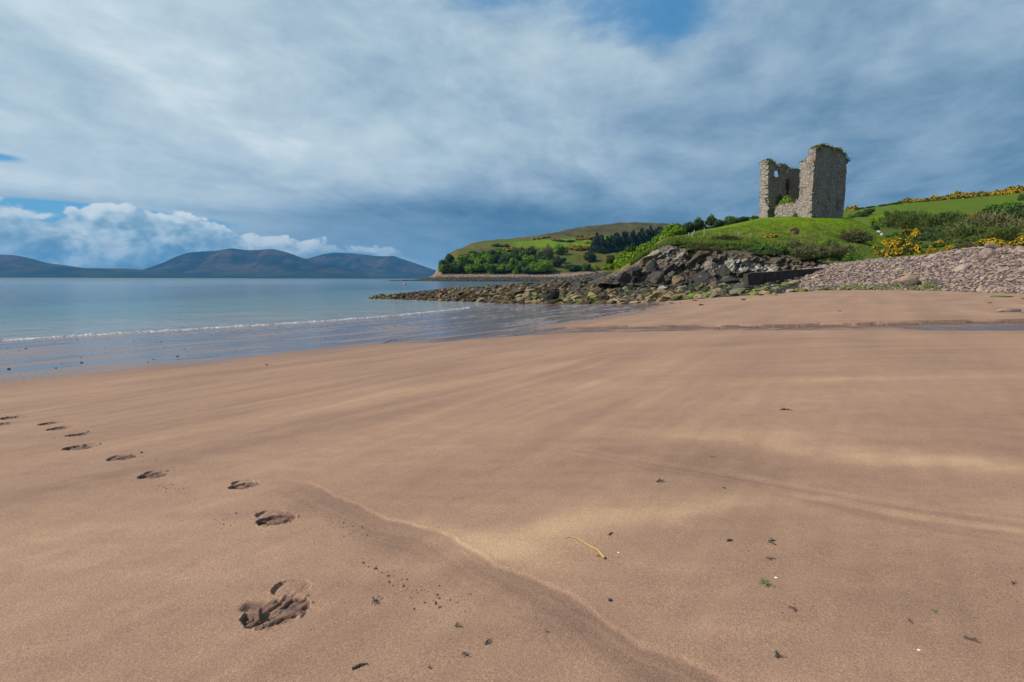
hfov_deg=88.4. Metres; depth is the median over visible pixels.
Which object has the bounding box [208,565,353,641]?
footprint
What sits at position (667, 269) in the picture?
rock
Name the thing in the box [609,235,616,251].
conifer tree
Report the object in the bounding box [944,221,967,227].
scrub bush
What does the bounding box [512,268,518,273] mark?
shrub
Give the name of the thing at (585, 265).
leafy tree
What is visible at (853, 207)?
gorse bush
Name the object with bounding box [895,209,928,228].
scrub bush
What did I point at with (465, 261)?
leafy tree
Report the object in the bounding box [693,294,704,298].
rock
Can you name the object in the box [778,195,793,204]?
shrub
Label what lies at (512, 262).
leafy tree
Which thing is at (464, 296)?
rock
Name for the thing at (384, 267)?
mountain
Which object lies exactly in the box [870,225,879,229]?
shrub
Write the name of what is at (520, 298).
rock
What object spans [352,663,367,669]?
twig
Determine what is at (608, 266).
leafy tree
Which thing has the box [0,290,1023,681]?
beach
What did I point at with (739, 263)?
cliff
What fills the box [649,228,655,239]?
conifer tree
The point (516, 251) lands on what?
leafy tree
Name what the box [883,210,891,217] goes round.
scrub bush
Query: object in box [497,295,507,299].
rock
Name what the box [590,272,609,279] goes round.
rock
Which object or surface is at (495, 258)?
leafy tree
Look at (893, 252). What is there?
gorse bush
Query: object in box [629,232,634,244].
conifer tree
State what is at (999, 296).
weed mat
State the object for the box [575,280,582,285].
rock
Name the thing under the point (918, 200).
gorse bush
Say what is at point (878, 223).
shrub
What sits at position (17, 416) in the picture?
footprint
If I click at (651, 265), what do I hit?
rock
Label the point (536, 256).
leafy tree
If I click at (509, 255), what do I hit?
leafy tree
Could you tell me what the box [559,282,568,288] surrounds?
rock
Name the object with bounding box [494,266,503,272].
leafy tree
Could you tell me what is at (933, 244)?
shrub
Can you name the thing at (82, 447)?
footprint
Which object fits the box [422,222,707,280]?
headland
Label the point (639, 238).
conifer tree
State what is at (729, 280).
rock
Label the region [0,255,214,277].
mountain
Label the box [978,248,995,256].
boulder
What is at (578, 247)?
gorse bush
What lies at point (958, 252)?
boulder
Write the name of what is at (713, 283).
rock
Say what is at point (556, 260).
leafy tree
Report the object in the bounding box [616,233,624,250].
conifer tree
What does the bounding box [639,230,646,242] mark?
conifer tree
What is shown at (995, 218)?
scrub bush
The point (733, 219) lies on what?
leafy tree
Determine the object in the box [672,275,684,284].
rock
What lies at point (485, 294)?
rock
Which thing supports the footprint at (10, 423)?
on the beach
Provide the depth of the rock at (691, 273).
58.62 m
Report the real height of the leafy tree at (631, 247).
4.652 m
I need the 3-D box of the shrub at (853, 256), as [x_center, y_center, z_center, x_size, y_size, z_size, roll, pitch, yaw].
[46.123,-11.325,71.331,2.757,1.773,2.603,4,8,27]
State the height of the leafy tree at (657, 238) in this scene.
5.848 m
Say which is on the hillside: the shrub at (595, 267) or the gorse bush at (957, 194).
the gorse bush at (957, 194)
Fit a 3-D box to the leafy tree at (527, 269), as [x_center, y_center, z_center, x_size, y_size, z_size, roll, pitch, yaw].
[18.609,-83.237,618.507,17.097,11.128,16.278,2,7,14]
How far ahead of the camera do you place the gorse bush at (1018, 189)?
276.60 m
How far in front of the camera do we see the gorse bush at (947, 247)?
68.95 m
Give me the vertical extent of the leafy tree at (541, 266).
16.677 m
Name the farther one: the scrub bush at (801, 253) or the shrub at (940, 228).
the shrub at (940, 228)
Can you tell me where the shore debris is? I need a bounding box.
[18,308,604,363]
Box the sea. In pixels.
[0,278,539,338]
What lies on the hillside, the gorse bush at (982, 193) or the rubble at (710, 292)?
the gorse bush at (982, 193)
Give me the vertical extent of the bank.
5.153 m
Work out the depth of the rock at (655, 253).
63.27 m
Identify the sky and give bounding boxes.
[0,0,1023,269]
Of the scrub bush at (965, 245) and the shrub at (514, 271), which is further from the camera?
the shrub at (514, 271)
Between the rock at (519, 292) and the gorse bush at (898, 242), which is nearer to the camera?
the rock at (519, 292)
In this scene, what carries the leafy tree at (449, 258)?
on the headland
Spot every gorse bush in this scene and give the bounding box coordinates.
[503,247,511,251]
[573,244,583,250]
[586,235,593,239]
[764,233,777,237]
[848,205,858,210]
[873,248,888,255]
[880,247,905,256]
[881,238,893,244]
[887,237,911,247]
[898,229,911,235]
[899,242,924,254]
[900,197,913,202]
[909,227,921,236]
[913,198,922,201]
[922,197,932,201]
[926,248,938,252]
[930,195,942,200]
[944,243,956,249]
[945,194,954,198]
[950,190,966,198]
[964,192,974,197]
[970,191,980,196]
[970,239,988,245]
[977,191,989,196]
[981,237,1002,245]
[989,240,1008,245]
[990,189,1002,195]
[1001,240,1023,246]
[1005,186,1014,194]
[1009,185,1023,193]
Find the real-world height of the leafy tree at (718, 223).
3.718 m
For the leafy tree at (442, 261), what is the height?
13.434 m
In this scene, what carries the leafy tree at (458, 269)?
on the headland
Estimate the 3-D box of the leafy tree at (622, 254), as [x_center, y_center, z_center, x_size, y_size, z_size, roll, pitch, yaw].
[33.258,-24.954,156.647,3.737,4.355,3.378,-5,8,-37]
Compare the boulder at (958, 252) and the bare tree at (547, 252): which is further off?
the bare tree at (547, 252)
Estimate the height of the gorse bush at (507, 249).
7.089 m
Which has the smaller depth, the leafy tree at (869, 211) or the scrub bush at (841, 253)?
the scrub bush at (841, 253)
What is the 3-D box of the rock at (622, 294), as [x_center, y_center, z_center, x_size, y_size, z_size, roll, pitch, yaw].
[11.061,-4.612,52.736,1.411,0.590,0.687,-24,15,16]
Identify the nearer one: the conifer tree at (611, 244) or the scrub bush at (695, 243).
the scrub bush at (695, 243)
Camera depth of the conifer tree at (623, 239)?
731.82 m
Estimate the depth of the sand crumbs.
2.70 m
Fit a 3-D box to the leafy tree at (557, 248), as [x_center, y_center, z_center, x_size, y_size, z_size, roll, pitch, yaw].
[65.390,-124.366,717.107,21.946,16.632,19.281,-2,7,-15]
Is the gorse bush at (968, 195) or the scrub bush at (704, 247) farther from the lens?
the gorse bush at (968, 195)
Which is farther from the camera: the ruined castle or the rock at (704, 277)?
the ruined castle
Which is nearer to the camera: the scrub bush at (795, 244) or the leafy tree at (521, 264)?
the scrub bush at (795, 244)
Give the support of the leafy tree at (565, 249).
on the headland
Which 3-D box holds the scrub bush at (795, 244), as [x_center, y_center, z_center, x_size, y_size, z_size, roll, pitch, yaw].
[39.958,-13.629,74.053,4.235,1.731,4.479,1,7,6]
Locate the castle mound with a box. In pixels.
[608,217,886,274]
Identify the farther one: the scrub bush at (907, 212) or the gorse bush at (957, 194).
the gorse bush at (957, 194)
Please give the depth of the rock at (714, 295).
45.93 m
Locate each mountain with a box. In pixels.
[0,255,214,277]
[143,248,374,278]
[307,253,435,278]
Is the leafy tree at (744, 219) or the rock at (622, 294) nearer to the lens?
the rock at (622, 294)
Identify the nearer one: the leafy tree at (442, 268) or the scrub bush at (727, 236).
the scrub bush at (727, 236)
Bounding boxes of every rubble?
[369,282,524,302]
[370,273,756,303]
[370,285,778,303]
[533,284,821,299]
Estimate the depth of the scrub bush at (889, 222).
150.50 m
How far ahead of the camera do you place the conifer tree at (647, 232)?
750.12 m
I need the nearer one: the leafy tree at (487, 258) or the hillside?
the hillside
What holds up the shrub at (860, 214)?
on the hillside
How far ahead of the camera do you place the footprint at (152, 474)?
4.37 m
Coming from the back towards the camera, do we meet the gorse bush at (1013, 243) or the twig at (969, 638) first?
the gorse bush at (1013, 243)
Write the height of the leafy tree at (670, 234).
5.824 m
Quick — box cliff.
[592,245,845,286]
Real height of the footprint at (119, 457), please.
0.063 m
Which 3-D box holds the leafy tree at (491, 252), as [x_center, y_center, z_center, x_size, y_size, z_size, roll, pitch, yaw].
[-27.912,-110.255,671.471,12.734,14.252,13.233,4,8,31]
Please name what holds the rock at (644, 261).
on the cliff
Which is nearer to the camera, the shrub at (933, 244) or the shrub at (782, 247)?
the shrub at (782, 247)
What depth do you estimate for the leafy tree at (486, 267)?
617.20 m
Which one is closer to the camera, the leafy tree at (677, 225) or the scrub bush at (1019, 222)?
the scrub bush at (1019, 222)
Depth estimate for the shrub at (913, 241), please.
87.52 m
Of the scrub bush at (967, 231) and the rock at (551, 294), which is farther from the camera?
the scrub bush at (967, 231)
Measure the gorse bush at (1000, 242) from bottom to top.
1.068 m
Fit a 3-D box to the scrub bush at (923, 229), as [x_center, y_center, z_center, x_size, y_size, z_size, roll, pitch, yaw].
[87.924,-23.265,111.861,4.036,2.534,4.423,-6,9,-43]
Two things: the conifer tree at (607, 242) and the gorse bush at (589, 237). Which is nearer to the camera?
the conifer tree at (607, 242)
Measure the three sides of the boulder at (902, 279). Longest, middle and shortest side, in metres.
1.948 x 1.155 x 1.125 m
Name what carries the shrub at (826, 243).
on the castle mound
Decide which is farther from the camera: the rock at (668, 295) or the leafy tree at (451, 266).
the leafy tree at (451, 266)
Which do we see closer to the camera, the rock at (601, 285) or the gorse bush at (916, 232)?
the rock at (601, 285)
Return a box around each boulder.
[789,228,799,233]
[899,275,918,283]
[904,279,921,286]
[952,250,964,254]
[954,263,970,271]
[976,287,984,291]
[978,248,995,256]
[984,243,998,248]
[995,308,1020,311]
[997,267,1010,270]
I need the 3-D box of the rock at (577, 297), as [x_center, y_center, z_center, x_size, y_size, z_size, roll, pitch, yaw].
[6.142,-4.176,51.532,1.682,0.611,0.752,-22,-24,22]
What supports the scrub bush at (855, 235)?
on the castle mound
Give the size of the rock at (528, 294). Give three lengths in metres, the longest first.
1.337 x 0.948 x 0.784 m
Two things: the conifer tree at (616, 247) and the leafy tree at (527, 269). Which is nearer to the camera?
the leafy tree at (527, 269)
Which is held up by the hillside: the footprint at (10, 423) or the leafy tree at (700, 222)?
the leafy tree at (700, 222)
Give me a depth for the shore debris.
22.87 m
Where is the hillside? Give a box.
[603,193,1023,271]
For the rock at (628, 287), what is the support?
on the foreshore
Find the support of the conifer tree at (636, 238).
on the headland
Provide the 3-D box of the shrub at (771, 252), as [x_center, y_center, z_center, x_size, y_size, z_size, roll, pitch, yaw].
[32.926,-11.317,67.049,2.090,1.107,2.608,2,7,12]
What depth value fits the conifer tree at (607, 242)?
722.64 m
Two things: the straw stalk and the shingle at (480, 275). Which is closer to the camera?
the straw stalk
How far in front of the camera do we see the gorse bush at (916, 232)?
110.37 m
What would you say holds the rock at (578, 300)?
on the foreshore
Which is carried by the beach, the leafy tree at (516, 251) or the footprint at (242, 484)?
the footprint at (242, 484)
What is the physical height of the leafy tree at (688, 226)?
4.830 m
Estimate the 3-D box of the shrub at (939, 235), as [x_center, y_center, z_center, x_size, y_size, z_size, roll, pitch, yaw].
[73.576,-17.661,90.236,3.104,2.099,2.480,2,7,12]
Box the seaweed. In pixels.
[758,577,772,585]
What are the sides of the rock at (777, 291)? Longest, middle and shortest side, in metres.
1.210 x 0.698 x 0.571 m
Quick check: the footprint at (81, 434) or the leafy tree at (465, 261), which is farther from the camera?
the leafy tree at (465, 261)
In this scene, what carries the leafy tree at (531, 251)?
on the headland
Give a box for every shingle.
[389,276,566,280]
[435,274,580,276]
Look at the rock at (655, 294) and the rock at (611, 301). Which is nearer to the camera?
the rock at (611, 301)
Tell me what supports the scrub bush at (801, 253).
on the cliff
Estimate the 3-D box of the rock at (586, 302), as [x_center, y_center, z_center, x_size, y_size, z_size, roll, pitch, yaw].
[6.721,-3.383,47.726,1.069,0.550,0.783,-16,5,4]
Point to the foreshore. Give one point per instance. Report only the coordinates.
(570, 290)
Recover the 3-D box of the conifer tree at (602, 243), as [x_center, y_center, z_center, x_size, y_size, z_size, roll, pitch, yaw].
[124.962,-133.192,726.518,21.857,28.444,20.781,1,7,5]
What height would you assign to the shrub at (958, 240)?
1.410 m
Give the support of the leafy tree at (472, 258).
on the headland
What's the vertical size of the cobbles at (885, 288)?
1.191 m
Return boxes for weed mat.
[989,295,1012,296]
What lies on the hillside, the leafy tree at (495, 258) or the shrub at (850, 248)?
the shrub at (850, 248)
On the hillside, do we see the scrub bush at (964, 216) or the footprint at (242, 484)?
the scrub bush at (964, 216)
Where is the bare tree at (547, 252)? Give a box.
[541,242,553,259]
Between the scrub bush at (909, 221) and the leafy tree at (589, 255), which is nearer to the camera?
the scrub bush at (909, 221)
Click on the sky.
(135, 134)
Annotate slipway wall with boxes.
[743,268,823,285]
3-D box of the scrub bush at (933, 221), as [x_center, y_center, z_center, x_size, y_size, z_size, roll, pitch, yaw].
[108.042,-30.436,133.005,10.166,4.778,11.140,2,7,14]
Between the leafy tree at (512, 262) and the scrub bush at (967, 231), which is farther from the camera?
the leafy tree at (512, 262)
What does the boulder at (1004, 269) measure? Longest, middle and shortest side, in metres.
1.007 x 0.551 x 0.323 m
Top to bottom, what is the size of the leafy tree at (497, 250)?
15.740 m
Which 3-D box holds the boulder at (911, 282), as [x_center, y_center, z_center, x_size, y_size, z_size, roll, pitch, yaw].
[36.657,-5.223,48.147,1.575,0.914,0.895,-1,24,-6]
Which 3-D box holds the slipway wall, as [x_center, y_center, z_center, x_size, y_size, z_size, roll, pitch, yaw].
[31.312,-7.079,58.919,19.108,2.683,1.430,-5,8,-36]
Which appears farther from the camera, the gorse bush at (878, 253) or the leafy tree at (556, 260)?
the leafy tree at (556, 260)
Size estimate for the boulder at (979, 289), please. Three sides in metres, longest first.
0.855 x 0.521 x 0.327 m
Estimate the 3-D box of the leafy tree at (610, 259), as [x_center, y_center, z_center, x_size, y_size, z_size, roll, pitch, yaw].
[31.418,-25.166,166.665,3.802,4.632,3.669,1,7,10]
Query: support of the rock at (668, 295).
on the foreshore
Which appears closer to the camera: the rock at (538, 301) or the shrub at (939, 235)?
the rock at (538, 301)
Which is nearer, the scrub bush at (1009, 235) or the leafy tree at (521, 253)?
the scrub bush at (1009, 235)
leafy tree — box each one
[438,259,446,265]
[438,265,447,271]
[445,253,454,261]
[449,264,455,271]
[453,264,461,272]
[457,254,467,260]
[462,258,470,264]
[464,265,473,271]
[468,256,478,263]
[472,263,482,271]
[480,253,492,263]
[483,263,494,270]
[486,249,495,255]
[492,256,499,262]
[494,247,505,254]
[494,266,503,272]
[498,256,509,264]
[503,266,513,270]
[504,253,514,258]
[507,258,517,267]
[511,248,518,253]
[514,261,527,270]
[517,249,528,260]
[521,266,533,273]
[522,255,534,263]
[523,246,536,255]
[528,261,538,271]
[534,254,542,258]
[537,261,546,271]
[543,261,552,272]
[551,255,562,265]
[553,243,564,252]
[561,247,568,254]
[564,264,575,270]
[581,263,591,268]
[583,250,594,261]
[601,263,614,269]
[605,255,614,264]
[613,256,626,268]
[618,250,627,257]
[624,243,636,251]
[625,250,638,260]
[634,243,653,251]
[645,240,657,245]
[651,234,670,240]
[659,231,676,236]
[660,224,675,233]
[668,226,686,235]
[672,222,681,227]
[682,221,697,232]
[694,217,703,227]
[704,215,716,225]
[713,219,725,226]
[724,215,740,223]
[739,216,750,221]
[864,208,875,214]
[867,215,886,225]
[980,202,1013,214]
[991,201,1023,214]
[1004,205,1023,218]
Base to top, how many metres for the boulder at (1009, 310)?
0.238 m
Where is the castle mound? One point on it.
(879, 239)
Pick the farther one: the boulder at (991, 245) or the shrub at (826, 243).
the shrub at (826, 243)
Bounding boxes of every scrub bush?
[690,241,702,245]
[699,244,711,249]
[709,234,743,239]
[784,239,810,248]
[788,242,820,259]
[809,241,838,257]
[829,240,852,259]
[837,225,875,241]
[880,210,906,227]
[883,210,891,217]
[890,210,921,217]
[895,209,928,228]
[915,210,963,227]
[919,226,937,233]
[942,205,1023,232]
[943,222,999,237]
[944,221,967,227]
[948,208,970,220]
[949,241,977,249]
[966,223,1023,241]
[998,216,1023,231]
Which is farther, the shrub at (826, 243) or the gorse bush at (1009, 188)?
the gorse bush at (1009, 188)
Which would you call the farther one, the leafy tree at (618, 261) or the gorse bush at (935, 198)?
the gorse bush at (935, 198)
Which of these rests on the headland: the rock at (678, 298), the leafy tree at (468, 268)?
the leafy tree at (468, 268)
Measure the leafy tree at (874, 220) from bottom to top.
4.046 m
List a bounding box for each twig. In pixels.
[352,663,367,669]
[964,635,979,642]
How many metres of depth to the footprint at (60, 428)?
6.05 m
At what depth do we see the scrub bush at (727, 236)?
73.49 m
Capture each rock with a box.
[454,292,470,299]
[479,292,492,296]
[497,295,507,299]
[511,290,524,295]
[514,296,526,301]
[522,292,531,296]
[532,299,542,302]
[543,288,558,299]
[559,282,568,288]
[571,295,582,298]
[574,299,583,302]
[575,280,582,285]
[580,300,590,303]
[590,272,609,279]
[594,295,609,300]
[596,284,606,287]
[606,300,616,303]
[617,273,632,285]
[618,291,628,296]
[622,285,633,290]
[627,266,641,276]
[639,255,652,265]
[645,271,664,286]
[646,260,657,271]
[647,292,659,298]
[650,249,658,257]
[652,289,667,294]
[659,293,673,298]
[661,263,677,274]
[664,285,675,291]
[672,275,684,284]
[672,295,682,300]
[688,271,697,276]
[690,271,712,284]
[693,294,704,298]
[704,261,716,269]
[706,281,719,286]
[709,293,720,297]
[710,285,722,288]
[716,263,732,278]
[722,277,739,283]
[726,293,739,296]
[729,288,745,293]
[730,283,750,290]
[774,289,781,293]
[779,285,790,289]
[790,280,800,287]
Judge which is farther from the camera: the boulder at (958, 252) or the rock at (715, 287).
the boulder at (958, 252)
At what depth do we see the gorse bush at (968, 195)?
273.16 m
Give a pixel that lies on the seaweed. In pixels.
(764, 582)
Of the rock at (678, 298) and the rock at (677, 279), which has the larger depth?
the rock at (677, 279)
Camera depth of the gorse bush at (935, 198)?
263.48 m
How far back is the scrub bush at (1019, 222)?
87.99 m
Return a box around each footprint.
[0,413,39,421]
[0,419,29,427]
[28,419,74,426]
[36,423,85,432]
[51,439,115,454]
[54,429,107,439]
[90,450,150,464]
[121,465,185,483]
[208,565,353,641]
[210,474,275,494]
[229,502,314,533]
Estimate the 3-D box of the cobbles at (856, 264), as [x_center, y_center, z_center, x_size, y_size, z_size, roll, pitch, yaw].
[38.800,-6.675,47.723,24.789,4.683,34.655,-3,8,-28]
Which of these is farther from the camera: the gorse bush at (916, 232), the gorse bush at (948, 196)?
the gorse bush at (948, 196)
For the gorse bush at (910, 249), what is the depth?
67.45 m
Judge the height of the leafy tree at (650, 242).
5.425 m
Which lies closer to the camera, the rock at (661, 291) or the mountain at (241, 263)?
the rock at (661, 291)
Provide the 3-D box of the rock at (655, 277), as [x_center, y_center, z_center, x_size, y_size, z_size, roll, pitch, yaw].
[15.696,-6.763,57.650,2.028,1.664,1.130,-23,6,3]
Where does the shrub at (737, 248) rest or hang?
on the cliff
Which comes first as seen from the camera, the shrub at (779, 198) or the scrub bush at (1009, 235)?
the scrub bush at (1009, 235)
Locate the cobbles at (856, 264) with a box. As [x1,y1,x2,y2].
[776,246,1023,293]
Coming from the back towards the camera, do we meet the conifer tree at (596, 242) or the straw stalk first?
the conifer tree at (596, 242)
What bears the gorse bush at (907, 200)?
on the hillside
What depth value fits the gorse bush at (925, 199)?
263.91 m
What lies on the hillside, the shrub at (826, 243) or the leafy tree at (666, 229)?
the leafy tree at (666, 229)
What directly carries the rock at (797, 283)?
on the foreshore
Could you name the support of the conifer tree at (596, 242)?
on the headland
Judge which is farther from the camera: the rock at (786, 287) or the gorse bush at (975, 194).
the gorse bush at (975, 194)
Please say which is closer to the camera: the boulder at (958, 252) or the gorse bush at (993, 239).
the boulder at (958, 252)
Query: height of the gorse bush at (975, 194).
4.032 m
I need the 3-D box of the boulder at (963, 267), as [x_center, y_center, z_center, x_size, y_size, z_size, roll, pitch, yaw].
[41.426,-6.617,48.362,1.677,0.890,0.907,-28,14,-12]
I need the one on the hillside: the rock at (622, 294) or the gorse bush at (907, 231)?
the gorse bush at (907, 231)
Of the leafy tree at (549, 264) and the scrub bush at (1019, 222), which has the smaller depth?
the scrub bush at (1019, 222)
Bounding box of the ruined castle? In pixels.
[758,143,850,217]
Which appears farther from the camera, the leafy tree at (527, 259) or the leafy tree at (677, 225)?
the leafy tree at (527, 259)
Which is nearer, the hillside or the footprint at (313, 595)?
the footprint at (313, 595)
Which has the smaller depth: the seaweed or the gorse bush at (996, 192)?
the seaweed
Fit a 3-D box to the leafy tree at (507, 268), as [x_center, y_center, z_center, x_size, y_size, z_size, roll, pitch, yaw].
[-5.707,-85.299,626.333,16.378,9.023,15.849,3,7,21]
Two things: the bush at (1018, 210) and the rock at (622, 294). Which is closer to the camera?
the rock at (622, 294)
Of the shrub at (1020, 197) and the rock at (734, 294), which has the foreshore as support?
the rock at (734, 294)
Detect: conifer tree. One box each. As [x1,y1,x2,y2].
[587,238,595,251]
[589,232,600,251]
[595,234,608,252]
[603,236,613,251]
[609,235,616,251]
[611,233,621,251]
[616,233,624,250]
[621,231,626,250]
[625,232,630,247]
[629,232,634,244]
[633,232,638,246]
[635,231,643,246]
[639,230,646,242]
[645,229,650,241]
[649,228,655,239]
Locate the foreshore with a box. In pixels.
[368,274,781,303]
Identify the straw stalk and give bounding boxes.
[563,536,604,557]
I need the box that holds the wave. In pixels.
[0,307,469,340]
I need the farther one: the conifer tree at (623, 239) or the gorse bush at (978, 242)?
the conifer tree at (623, 239)
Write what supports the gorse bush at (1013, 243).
on the hillside
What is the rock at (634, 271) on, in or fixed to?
on the cliff
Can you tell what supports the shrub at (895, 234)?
on the hillside
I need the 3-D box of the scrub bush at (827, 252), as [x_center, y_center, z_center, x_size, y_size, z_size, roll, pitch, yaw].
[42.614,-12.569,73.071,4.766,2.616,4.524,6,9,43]
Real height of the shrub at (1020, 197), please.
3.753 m
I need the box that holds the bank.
[799,247,1023,293]
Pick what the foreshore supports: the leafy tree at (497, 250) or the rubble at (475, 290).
the rubble at (475, 290)
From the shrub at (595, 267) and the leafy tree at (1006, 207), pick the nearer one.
the leafy tree at (1006, 207)
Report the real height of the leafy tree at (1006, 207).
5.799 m
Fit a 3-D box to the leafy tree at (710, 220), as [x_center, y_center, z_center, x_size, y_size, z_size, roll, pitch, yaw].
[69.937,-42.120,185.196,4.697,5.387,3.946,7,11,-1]
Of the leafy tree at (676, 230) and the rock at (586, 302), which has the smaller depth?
the rock at (586, 302)
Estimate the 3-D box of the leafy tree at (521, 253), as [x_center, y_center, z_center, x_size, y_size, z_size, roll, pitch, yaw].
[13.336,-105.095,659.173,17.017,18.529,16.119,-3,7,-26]
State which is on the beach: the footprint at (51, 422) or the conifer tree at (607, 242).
the footprint at (51, 422)
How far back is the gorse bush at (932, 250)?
66.66 m
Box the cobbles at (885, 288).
[798,282,945,290]
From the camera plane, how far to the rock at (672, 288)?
52.23 m
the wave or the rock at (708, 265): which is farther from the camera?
the rock at (708, 265)
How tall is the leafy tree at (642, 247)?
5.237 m
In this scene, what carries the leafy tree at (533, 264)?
on the headland
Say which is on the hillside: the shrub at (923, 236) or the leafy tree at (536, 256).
the shrub at (923, 236)
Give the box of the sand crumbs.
[52,414,1022,680]
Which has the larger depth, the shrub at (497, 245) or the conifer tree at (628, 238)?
the shrub at (497, 245)
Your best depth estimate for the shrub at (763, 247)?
68.36 m
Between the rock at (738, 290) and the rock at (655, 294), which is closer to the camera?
the rock at (738, 290)
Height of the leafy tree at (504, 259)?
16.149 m
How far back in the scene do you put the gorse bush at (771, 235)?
82.43 m
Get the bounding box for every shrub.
[491,243,502,246]
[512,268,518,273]
[592,264,598,269]
[729,245,741,249]
[751,250,764,255]
[752,242,773,250]
[762,248,779,255]
[772,242,787,252]
[776,194,782,206]
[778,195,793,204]
[822,238,839,246]
[841,251,862,261]
[845,245,856,253]
[854,212,868,216]
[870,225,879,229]
[876,217,886,227]
[884,231,909,238]
[906,239,924,244]
[911,230,937,240]
[921,242,949,247]
[930,232,949,241]
[934,225,944,232]
[935,222,951,228]
[943,237,963,243]
[1017,194,1023,200]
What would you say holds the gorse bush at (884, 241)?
on the hillside
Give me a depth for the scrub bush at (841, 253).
72.87 m
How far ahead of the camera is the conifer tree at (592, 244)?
729.30 m
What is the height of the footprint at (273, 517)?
0.063 m
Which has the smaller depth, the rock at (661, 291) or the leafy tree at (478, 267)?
the rock at (661, 291)
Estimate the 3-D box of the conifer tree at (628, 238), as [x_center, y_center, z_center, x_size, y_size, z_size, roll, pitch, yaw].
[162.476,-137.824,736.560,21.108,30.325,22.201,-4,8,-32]
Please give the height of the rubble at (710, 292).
3.108 m
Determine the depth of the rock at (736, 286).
50.06 m
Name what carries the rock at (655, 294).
on the foreshore
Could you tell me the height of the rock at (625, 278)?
1.543 m
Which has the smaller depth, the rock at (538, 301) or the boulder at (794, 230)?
the rock at (538, 301)
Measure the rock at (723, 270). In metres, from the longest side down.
2.926 x 2.799 x 1.304 m
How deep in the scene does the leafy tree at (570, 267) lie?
624.72 m
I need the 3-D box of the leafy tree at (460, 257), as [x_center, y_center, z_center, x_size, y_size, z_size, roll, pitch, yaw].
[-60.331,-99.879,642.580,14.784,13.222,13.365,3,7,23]
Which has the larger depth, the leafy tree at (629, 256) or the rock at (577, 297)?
the leafy tree at (629, 256)
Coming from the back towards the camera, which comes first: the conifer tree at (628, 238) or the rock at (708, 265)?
the conifer tree at (628, 238)
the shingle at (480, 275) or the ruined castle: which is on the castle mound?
the ruined castle
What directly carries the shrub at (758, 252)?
on the cliff
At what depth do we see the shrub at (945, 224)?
127.27 m
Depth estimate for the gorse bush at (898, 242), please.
85.48 m
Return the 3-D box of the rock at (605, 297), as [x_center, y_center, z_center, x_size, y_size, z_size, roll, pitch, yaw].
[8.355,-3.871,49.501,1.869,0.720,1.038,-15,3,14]
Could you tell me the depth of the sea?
51.99 m
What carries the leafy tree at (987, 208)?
on the hillside

